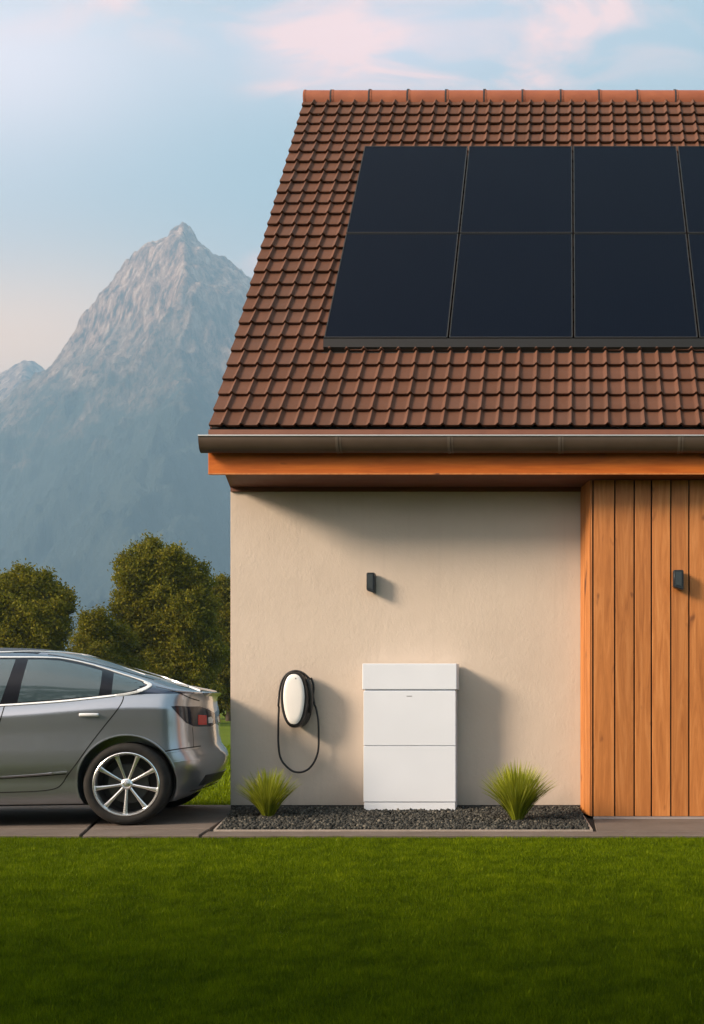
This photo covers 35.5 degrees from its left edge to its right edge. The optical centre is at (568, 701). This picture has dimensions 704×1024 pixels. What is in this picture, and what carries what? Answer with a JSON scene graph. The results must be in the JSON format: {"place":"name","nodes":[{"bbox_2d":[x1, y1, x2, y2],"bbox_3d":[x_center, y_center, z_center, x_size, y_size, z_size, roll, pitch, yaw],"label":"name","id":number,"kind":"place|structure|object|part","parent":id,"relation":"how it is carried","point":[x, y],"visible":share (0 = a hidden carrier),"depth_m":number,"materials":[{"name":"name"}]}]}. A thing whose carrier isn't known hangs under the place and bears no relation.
{"place":"outdoors","nodes":[
{"label":"outdoors","id":0,"kind":"place"},
{"bbox_2d":[0,805,100,829],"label":"driveway","id":1,"kind":"structure","parent":0,"point":[87,817],"depth_m":9.62,"materials":[{"name":"concrete"}]},
{"bbox_2d":[0,648,228,824],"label":"parked car","id":2,"kind":"object","parent":1,"relation":"on","point":[113,742],"visible":1,"depth_m":9.00,"materials":[{"name":"silver grey paint"},{"name":"glass"},{"name":"rubber"}]},
{"bbox_3d":[-5.514,-0.163,8.930,1.589,0.400,0.322,0,0,-8],"label":"side window","id":3,"kind":"part","parent":2,"relation":"part of","materials":[{"name":"grey glass"}]},
{"bbox_3d":[-4.332,-0.179,9.057,0.659,0.369,0.219,0,0,-8],"label":"side window","id":4,"kind":"part","parent":2,"relation":"part of","materials":[{"name":"grey glass"}]},
{"bbox_3d":[-4.189,-0.326,9.805,0.882,0.275,1.002,0,0,-8],"label":"rear window","id":5,"kind":"part","parent":2,"relation":"part of","materials":[{"name":"grey glass"}]},
{"bbox_3d":[-3.805,-0.156,9.131,0.280,0.188,0.180,0,0,-9],"label":"side window","id":6,"kind":"part","parent":2,"relation":"part of","materials":[{"name":"grey"}]},
{"bbox_2d":[0,360,113,648],"bbox_3d":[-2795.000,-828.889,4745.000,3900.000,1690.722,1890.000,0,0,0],"label":"distant peak","id":7,"kind":"structure","parent":0,"point":[13,377],"depth_m":4974.04,"materials":[{"name":"stone"}]},
{"bbox_2d":[0,222,251,624],"bbox_3d":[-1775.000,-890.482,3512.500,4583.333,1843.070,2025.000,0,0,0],"label":"mountain","id":8,"kind":"structure","parent":0,"point":[106,416],"depth_m":3382.22,"materials":[{"name":"grey stone"}]},
{"bbox_2d":[91,805,230,830],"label":"driveway","id":9,"kind":"structure","parent":0,"point":[209,817],"depth_m":9.46,"materials":[{"name":"concrete"}]},
{"bbox_2d":[198,709,230,804],"bbox_3d":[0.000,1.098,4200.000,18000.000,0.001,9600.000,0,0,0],"label":"ground","id":10,"kind":"structure","parent":0,"point":[225,730],"depth_m":36.52,"materials":[{"name":"green plant"}]},
{"bbox_2d":[0,558,82,651],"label":"broadleaf tree","id":11,"kind":"object","parent":10,"relation":"on","point":[37,608],"visible":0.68,"depth_m":49.35,"materials":[{"name":"green plant"}]},
{"bbox_2d":[0,829,86,838],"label":"kerb","id":12,"kind":"structure","parent":10,"relation":"on","point":[53,833],"depth_m":8.52,"materials":[{"name":"concrete"}]},
{"bbox_2d":[61,602,150,670],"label":"broadleaf tree","id":13,"kind":"object","parent":10,"relation":"on","point":[99,633],"visible":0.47,"depth_m":46.08,"materials":[{"name":"green plant"}]},
{"bbox_2d":[83,829,208,838],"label":"kerb","id":14,"kind":"structure","parent":10,"relation":"on","point":[137,833],"depth_m":8.46,"materials":[{"name":"concrete"}]},
{"bbox_2d":[88,744,230,804],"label":"lawn","id":15,"kind":"structure","parent":10,"relation":"on","point":[209,793],"depth_m":12.35,"materials":[{"name":"green plant"}]},
{"bbox_2d":[102,532,230,696],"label":"broadleaf tree","id":16,"kind":"object","parent":10,"relation":"on","point":[165,603],"visible":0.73,"depth_m":50.99,"materials":[{"name":"green plant"}]},
{"bbox_2d":[209,571,230,720],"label":"broadleaf tree","id":17,"kind":"object","parent":10,"relation":"on","point":[224,590],"visible":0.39,"depth_m":58.96,"materials":[{"name":"green plant"}]},
{"bbox_2d":[219,701,226,717],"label":"undergrowth","id":18,"kind":"object","parent":10,"relation":"on","point":[221,708],"visible":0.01,"depth_m":65.33,"materials":[{"name":"green plant"}]},
{"bbox_2d":[198,89,703,816],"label":"house","id":19,"kind":"structure","parent":10,"relation":"on","point":[520,533],"depth_m":10.00,"materials":[{"name":"paint"}]},
{"bbox_2d":[277,670,319,772],"bbox_3d":[-2.538,0.187,9.890,0.399,0.970,0.218,0,0,0],"label":"wall charger","id":20,"kind":"object","parent":19,"relation":"attached to","point":[296,690],"depth_m":9.80,"materials":[{"name":"white plastic"}]},
{"bbox_2d":[366,573,375,592],"bbox_3d":[-1.857,-1.113,9.948,0.076,0.191,0.104,0,0,0],"label":"wall lamp","id":21,"kind":"object","parent":19,"relation":"attached to","point":[370,582],"visible":1,"depth_m":9.90,"materials":[{"name":"grey metal"}]},
{"bbox_2d":[346,146,467,234],"bbox_3d":[-1.736,-5.586,11.534,1.169,1.735,0.036,0,-35,0],"label":"solar panel","id":22,"kind":"object","parent":19,"relation":"attached to","point":[409,189],"visible":1,"depth_m":11.49,"materials":[{"name":"black"}]},
{"bbox_2d":[321,338,703,352],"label":"mounting rail","id":23,"kind":"object","parent":19,"relation":"attached to","point":[511,345],"visible":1,"depth_m":10.02,"materials":[{"name":"black metal"}]},
{"bbox_2d":[324,234,458,337],"bbox_3d":[-1.736,-4.150,10.532,1.169,1.735,0.036,0,-35,0],"label":"solar panel","id":24,"kind":"object","parent":23,"relation":"on","point":[394,285],"visible":1,"depth_m":10.48,"materials":[{"name":"black"}]},
{"bbox_2d":[449,234,572,337],"bbox_3d":[-0.550,-4.150,10.532,1.169,1.735,0.036,0,-35,0],"label":"solar panel","id":25,"kind":"object","parent":23,"relation":"on","point":[513,286],"visible":1,"depth_m":10.48,"materials":[{"name":"black"}]},
{"bbox_2d":[574,234,697,337],"bbox_3d":[0.634,-4.150,10.532,1.169,1.735,0.036,0,-35,0],"label":"solar panel","id":26,"kind":"object","parent":23,"relation":"on","point":[632,285],"visible":1,"depth_m":10.48,"materials":[{"name":"black"}]},
{"bbox_2d":[687,234,703,337],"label":"solar panel","id":27,"kind":"object","parent":23,"relation":"on","point":[696,246],"visible":1,"depth_m":10.62,"materials":[{"name":"black"}]},
{"bbox_2d":[460,146,571,233],"bbox_3d":[-0.550,-5.586,11.534,1.169,1.735,0.036,0,-35,0],"label":"solar panel","id":28,"kind":"object","parent":19,"relation":"attached to","point":[518,190],"visible":1,"depth_m":11.49,"materials":[{"name":"black"}]},
{"bbox_2d":[573,146,685,233],"bbox_3d":[0.634,-5.586,11.534,1.169,1.735,0.036,0,-35,0],"label":"solar panel","id":29,"kind":"object","parent":19,"relation":"attached to","point":[627,189],"visible":1,"depth_m":11.49,"materials":[{"name":"black"}]},
{"bbox_2d":[673,570,683,590],"bbox_3d":[0.989,-1.099,9.597,0.092,0.181,0.104,0,0,0],"label":"wall lamp","id":30,"kind":"object","parent":19,"relation":"attached to","point":[678,579],"visible":1,"depth_m":9.55,"materials":[{"name":"grey metal"}]},
{"bbox_2d":[678,146,703,235],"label":"solar panel","id":31,"kind":"object","parent":19,"relation":"attached to","point":[691,161],"visible":1,"depth_m":11.55,"materials":[{"name":"black"}]},
{"bbox_2d":[202,831,703,838],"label":"kerb","id":32,"kind":"structure","parent":10,"relation":"on","point":[437,834],"depth_m":8.39,"materials":[{"name":"concrete"}]},
{"bbox_2d":[593,816,703,819],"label":"door step","id":33,"kind":"object","parent":10,"relation":"on","point":[648,817],"depth_m":9.57,"materials":[{"name":"concrete"}]},
{"bbox_2d":[81,816,595,837],"bbox_3d":[-4.000,1.073,9.555,24.000,0.001,2.450,0,0,0],"label":"joint bed","id":34,"kind":"object","parent":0,"point":[589,819],"depth_m":9.32,"materials":[{"name":"black"}]},
{"bbox_2d":[214,815,592,830],"bbox_3d":[-1.494,1.056,9.292,3.379,0.034,1.376,0,0,0],"label":"bed edging","id":35,"kind":"object","parent":34,"relation":"on","point":[216,828],"visible":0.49,"depth_m":8.60,"materials":[{"name":"grey concrete"}]},
{"bbox_2d":[0,835,703,1023],"bbox_3d":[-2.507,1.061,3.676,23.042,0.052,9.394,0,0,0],"label":"lawn","id":36,"kind":"structure","parent":0,"point":[65,871],"depth_m":5.00,"materials":[{"name":"green plant"}]},
{"bbox_2d":[0,0,703,650],"label":"sky","id":37,"kind":"structure","parent":0,"point":[123,123],"materials":[{"name":"blue"}]},
{"bbox_2d":[594,819,703,830],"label":"path","id":38,"kind":"structure","parent":0,"point":[649,824],"depth_m":9.08,"materials":[{"name":"concrete"}]},
{"label":"bed soil","id":39,"kind":"structure","parent":0,"visible":0},
{"bbox_2d":[218,805,589,829],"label":"gravel","id":40,"kind":"structure","parent":39,"relation":"on","point":[344,817],"depth_m":9.14,"materials":[{"name":"grey gravel"}]},
{"bbox_2d":[233,765,300,816],"bbox_3d":[-2.676,0.790,9.362,0.661,0.460,0.622,0,0,0],"label":"grass tuft","id":41,"kind":"object","parent":40,"relation":"on","point":[266,798],"visible":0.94,"depth_m":9.28,"materials":[{"name":"green plant"}]},
{"bbox_2d":[362,664,458,810],"bbox_3d":[-1.470,0.326,9.867,0.870,1.356,0.223,0,0,0],"label":"battery cabinet","id":42,"kind":"object","parent":40,"relation":"on","point":[410,735],"visible":0.89,"depth_m":9.76,"materials":[{"name":"white metal"}]},
{"bbox_2d":[480,759,556,819],"bbox_3d":[-0.440,0.749,9.119,0.730,0.553,0.773,0,0,0],"label":"grass tuft","id":43,"kind":"object","parent":40,"relation":"on","point":[518,796],"visible":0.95,"depth_m":9.01,"materials":[{"name":"green plant"}]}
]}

